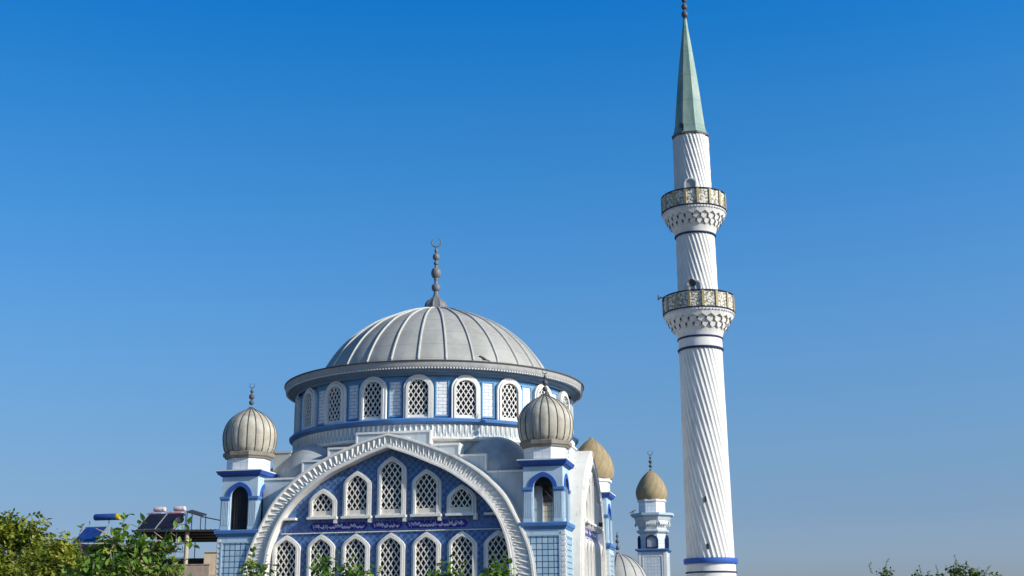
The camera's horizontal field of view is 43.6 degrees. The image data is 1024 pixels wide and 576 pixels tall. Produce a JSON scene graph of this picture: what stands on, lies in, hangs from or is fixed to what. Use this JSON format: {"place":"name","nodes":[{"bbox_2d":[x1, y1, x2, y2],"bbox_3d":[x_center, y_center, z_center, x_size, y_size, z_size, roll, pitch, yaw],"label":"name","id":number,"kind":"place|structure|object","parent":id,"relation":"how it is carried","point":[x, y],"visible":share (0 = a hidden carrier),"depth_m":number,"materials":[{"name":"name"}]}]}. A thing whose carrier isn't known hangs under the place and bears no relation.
{"place":"outdoors","nodes":[
{"label":"outdoors","id":0,"kind":"place"},
{"bbox_2d":[0,508,80,575],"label":"leafy tree","id":1,"kind":"object","parent":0,"point":[12,531],"visible":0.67,"depth_m":34.65,"materials":[{"name":"green plant"}]},
{"bbox_2d":[4,544,144,570],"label":"house","id":2,"kind":"structure","parent":0,"point":[84,546],"depth_m":79.73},
{"bbox_2d":[72,513,120,543],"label":"solar water heater","id":3,"kind":"object","parent":2,"relation":"on","point":[88,534],"visible":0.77,"depth_m":80.80,"materials":[{"name":"blue glass"}]},
{"bbox_2d":[12,529,146,575],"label":"bushy tree","id":4,"kind":"object","parent":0,"point":[66,553],"visible":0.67,"depth_m":31.96,"materials":[{"name":"green plant"}]},
{"bbox_2d":[55,512,199,575],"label":"broad leaved tree","id":5,"kind":"object","parent":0,"point":[102,551],"visible":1,"depth_m":23.31,"materials":[{"name":"green plant"}]},
{"bbox_2d":[132,529,218,575],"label":"flat roofed house","id":6,"kind":"structure","parent":0,"point":[205,565],"depth_m":99.00,"materials":[{"name":"concrete"}]},
{"bbox_2d":[136,507,167,529],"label":"solar water heater","id":7,"kind":"object","parent":6,"relation":"on","point":[152,520],"visible":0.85,"depth_m":101.94,"materials":[{"name":"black glass"}]},
{"bbox_2d":[155,506,185,529],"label":"solar water heater","id":8,"kind":"object","parent":6,"relation":"on","point":[167,521],"visible":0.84,"depth_m":101.74,"materials":[{"name":"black glass"}]},
{"bbox_2d":[175,516,183,529],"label":"satellite dish","id":9,"kind":"object","parent":6,"relation":"on","point":[179,520],"visible":0.97,"depth_m":99.76,"materials":[{"name":"metal"}]},
{"bbox_2d":[186,510,219,529],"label":"awning","id":10,"kind":"object","parent":6,"relation":"on","point":[197,513],"visible":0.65,"depth_m":100.70,"materials":[{"name":"metal"}]},
{"bbox_2d":[238,546,280,575],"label":"young tree","id":11,"kind":"object","parent":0,"point":[249,565],"visible":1,"depth_m":39.12,"materials":[{"name":"green plant"}]},
{"bbox_2d":[304,547,360,575],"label":"young tree","id":12,"kind":"object","parent":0,"point":[324,568],"visible":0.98,"depth_m":39.14,"materials":[{"name":"green plant"}]},
{"bbox_2d":[348,559,381,575],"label":"young tree","id":13,"kind":"object","parent":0,"point":[361,573],"visible":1,"depth_m":39.01,"materials":[{"name":"green plant"}]},
{"bbox_2d":[214,239,615,575],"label":"mosque","id":14,"kind":"structure","parent":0,"point":[423,440],"depth_m":61.84,"materials":[{"name":"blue paint"}]},
{"bbox_2d":[271,535,300,575],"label":"window","id":15,"kind":"structure","parent":14,"relation":"in","point":[286,553],"depth_m":61.23,"materials":[{"name":"white glass"}]},
{"bbox_2d":[294,395,301,433],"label":"drum window","id":16,"kind":"structure","parent":14,"relation":"in","point":[297,412],"depth_m":67.48,"materials":[{"name":"white paint"}]},
{"bbox_2d":[302,388,317,429],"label":"drum window","id":17,"kind":"structure","parent":14,"relation":"in","point":[310,399],"depth_m":65.89,"materials":[{"name":"white paint"}]},
{"bbox_2d":[306,534,335,575],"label":"window","id":18,"kind":"structure","parent":14,"relation":"in","point":[327,548],"depth_m":60.94,"materials":[{"name":"white glass"}]},
{"bbox_2d":[307,489,338,523],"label":"window","id":19,"kind":"structure","parent":14,"relation":"in","point":[323,505],"depth_m":61.47,"materials":[{"name":"white glass"}]},
{"bbox_2d":[324,381,346,424],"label":"drum window","id":20,"kind":"structure","parent":14,"relation":"in","point":[335,399],"depth_m":64.27,"materials":[{"name":"white paint"}]},
{"bbox_2d":[341,534,370,575],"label":"window","id":21,"kind":"structure","parent":14,"relation":"in","point":[356,545],"depth_m":60.59,"materials":[{"name":"white glass"}]},
{"bbox_2d":[341,471,372,522],"bbox_3d":[-7.401,9.986,61.209,1.500,2.470,0.360,-4,-15,11],"label":"window","id":22,"kind":"structure","parent":14,"relation":"in","point":[357,488],"depth_m":61.25,"materials":[{"name":"white glass"}]},
{"bbox_2d":[359,377,387,420],"bbox_3d":[-6.861,5.459,63.167,1.460,2.178,0.240,-6,-16,20],"label":"drum window","id":23,"kind":"structure","parent":14,"relation":"in","point":[373,392],"depth_m":63.15,"materials":[{"name":"white paint"}]},
{"bbox_2d":[376,533,405,575],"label":"window","id":24,"kind":"structure","parent":14,"relation":"in","point":[390,550],"depth_m":60.20,"materials":[{"name":"white glass"}]},
{"bbox_2d":[375,456,407,521],"bbox_3d":[-5.725,9.572,60.955,1.500,3.110,0.360,-4,-15,11],"label":"window","id":25,"kind":"structure","parent":14,"relation":"in","point":[392,473],"depth_m":61.01,"materials":[{"name":"white glass"}]},
{"bbox_2d":[403,374,433,417],"bbox_3d":[-4.583,5.317,62.708,1.460,2.178,0.240,-1,-15,3],"label":"drum window","id":26,"kind":"structure","parent":14,"relation":"in","point":[418,400],"depth_m":62.69,"materials":[{"name":"white paint"}]},
{"bbox_2d":[411,532,440,575],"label":"window","id":27,"kind":"structure","parent":14,"relation":"in","point":[426,549],"depth_m":59.86,"materials":[{"name":"white glass"}]},
{"bbox_2d":[410,469,442,520],"bbox_3d":[-4.044,9.785,60.532,1.500,2.450,0.360,-4,-15,11],"label":"window","id":28,"kind":"structure","parent":14,"relation":"in","point":[426,486],"depth_m":60.58,"materials":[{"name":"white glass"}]},
{"bbox_2d":[445,484,477,519],"bbox_3d":[-2.363,10.057,60.093,1.500,1.670,0.360,-4,-15,11],"label":"window","id":29,"kind":"structure","parent":14,"relation":"in","point":[461,501],"depth_m":60.12,"materials":[{"name":"white glass"}]},
{"bbox_2d":[447,531,476,575],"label":"window","id":30,"kind":"structure","parent":14,"relation":"in","point":[462,545],"depth_m":59.54,"materials":[{"name":"white glass"}]},
{"bbox_2d":[451,375,480,418],"bbox_3d":[-2.270,5.363,62.952,1.460,2.178,0.240,4,-16,-15],"label":"drum window","id":31,"kind":"structure","parent":14,"relation":"in","point":[465,389],"depth_m":62.94,"materials":[{"name":"white paint"}]},
{"bbox_2d":[484,530,509,574],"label":"window","id":32,"kind":"structure","parent":14,"relation":"in","point":[496,544],"depth_m":59.26,"materials":[{"name":"white glass"}]},
{"bbox_2d":[495,378,521,421],"bbox_3d":[-0.144,5.595,63.876,1.460,2.178,0.240,9,-18,-32],"label":"drum window","id":33,"kind":"structure","parent":14,"relation":"in","point":[508,393],"depth_m":63.86,"materials":[{"name":"white paint"}]},
{"bbox_2d":[532,384,551,399],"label":"drum window","id":34,"kind":"structure","parent":14,"relation":"in","point":[538,391],"depth_m":65.26,"materials":[{"name":"white paint"}]},
{"bbox_2d":[558,391,569,409],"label":"drum window","id":35,"kind":"structure","parent":14,"relation":"in","point":[562,395],"depth_m":67.47,"materials":[{"name":"white paint"}]},
{"bbox_2d":[569,399,573,433],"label":"drum window","id":36,"kind":"structure","parent":14,"relation":"in","point":[571,402],"depth_m":69.02,"materials":[{"name":"white paint"}]},
{"bbox_2d":[585,546,585,575],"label":"window","id":37,"kind":"structure","parent":14,"relation":"in","point":[585,546],"depth_m":63.43,"materials":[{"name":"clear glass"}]},
{"bbox_2d":[585,537,588,575],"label":"window","id":38,"kind":"structure","parent":14,"relation":"in","point":[586,540],"depth_m":64.38,"materials":[{"name":"white glass"}]},
{"bbox_2d":[585,501,590,527],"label":"window","id":39,"kind":"structure","parent":14,"relation":"in","point":[587,524],"depth_m":65.02,"materials":[{"name":"white glass"}]},
{"bbox_2d":[587,483,593,529],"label":"window","id":40,"kind":"structure","parent":14,"relation":"in","point":[588,492],"depth_m":66.03,"materials":[{"name":"white glass"}]},
{"bbox_2d":[588,539,592,575],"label":"window","id":41,"kind":"structure","parent":14,"relation":"in","point":[589,542],"depth_m":65.36,"materials":[{"name":"white glass"}]},
{"bbox_2d":[589,472,596,530],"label":"window","id":42,"kind":"structure","parent":14,"relation":"in","point":[591,476],"depth_m":67.09,"materials":[{"name":"white glass"}]},
{"bbox_2d":[590,540,595,575],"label":"window","id":43,"kind":"structure","parent":14,"relation":"in","point":[592,543],"depth_m":66.38,"materials":[{"name":"white glass"}]},
{"bbox_2d":[593,486,599,532],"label":"window","id":44,"kind":"structure","parent":14,"relation":"in","point":[595,498],"depth_m":68.10,"materials":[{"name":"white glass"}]},
{"bbox_2d":[594,542,598,575],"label":"window","id":45,"kind":"structure","parent":14,"relation":"in","point":[595,544],"depth_m":67.40,"materials":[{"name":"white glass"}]},
{"bbox_2d":[597,543,600,575],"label":"window","id":46,"kind":"structure","parent":14,"relation":"in","point":[598,546],"depth_m":68.45,"materials":[{"name":"white glass"}]},
{"bbox_2d":[597,502,602,533],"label":"window","id":47,"kind":"structure","parent":14,"relation":"in","point":[598,512],"depth_m":69.03,"materials":[{"name":"white glass"}]},
{"bbox_2d":[599,544,603,575],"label":"window","id":48,"kind":"structure","parent":14,"relation":"in","point":[601,547],"depth_m":69.49,"materials":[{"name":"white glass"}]},
{"bbox_2d":[426,554,471,575],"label":"young tree","id":49,"kind":"object","parent":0,"point":[437,573],"visible":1,"depth_m":39.14,"materials":[{"name":"green plant"}]},
{"bbox_2d":[477,551,517,575],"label":"young tree","id":50,"kind":"object","parent":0,"point":[498,571],"visible":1,"depth_m":39.09,"materials":[{"name":"green plant"}]},
{"bbox_2d":[0,0,1023,575],"label":"sky","id":51,"kind":"structure","parent":0,"point":[202,202],"materials":[{"name":"blue"}]},
{"bbox_2d":[614,532,646,575],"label":"domed annex","id":52,"kind":"object","parent":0,"point":[625,565],"visible":0.66,"depth_m":88.69,"materials":[{"name":"white paint"}]},
{"bbox_2d":[630,452,673,575],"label":"minaret","id":53,"kind":"object","parent":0,"point":[652,518],"visible":1,"depth_m":102.55,"materials":[{"name":"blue paint"}]},
{"bbox_2d":[638,536,640,548],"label":"lantern window","id":54,"kind":"structure","parent":53,"relation":"in","point":[639,544],"depth_m":102.90,"materials":[{"name":"blue paint"}]},
{"bbox_2d":[646,534,658,547],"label":"lantern window","id":55,"kind":"structure","parent":53,"relation":"in","point":[651,535],"depth_m":102.10,"materials":[{"name":"blue paint"}]},
{"bbox_2d":[665,535,668,547],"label":"lantern window","id":56,"kind":"structure","parent":53,"relation":"in","point":[666,537],"depth_m":102.57,"materials":[{"name":"blue paint"}]},
{"bbox_2d":[661,0,737,575],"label":"minaret","id":57,"kind":"object","parent":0,"point":[698,317],"visible":1,"depth_m":66.88,"materials":[{"name":"white paint"}]},
{"bbox_2d":[684,178,696,187],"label":"balcony door","id":58,"kind":"structure","parent":57,"relation":"in","point":[689,182],"depth_m":69.24,"materials":[{"name":"grey concrete"}]},
{"bbox_2d":[687,279,695,288],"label":"loudspeaker","id":59,"kind":"object","parent":57,"relation":"attached to","point":[691,283],"visible":1,"depth_m":66.80,"materials":[{"name":"metal"}]},
{"bbox_2d":[689,279,701,288],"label":"balcony door","id":60,"kind":"structure","parent":57,"relation":"in","point":[698,284],"depth_m":67.70,"materials":[{"name":"grey concrete"}]},
{"bbox_2d":[868,556,1000,575],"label":"distant tree","id":61,"kind":"object","parent":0,"point":[956,571],"visible":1,"depth_m":43.90,"materials":[{"name":"green plant"}]}
]}

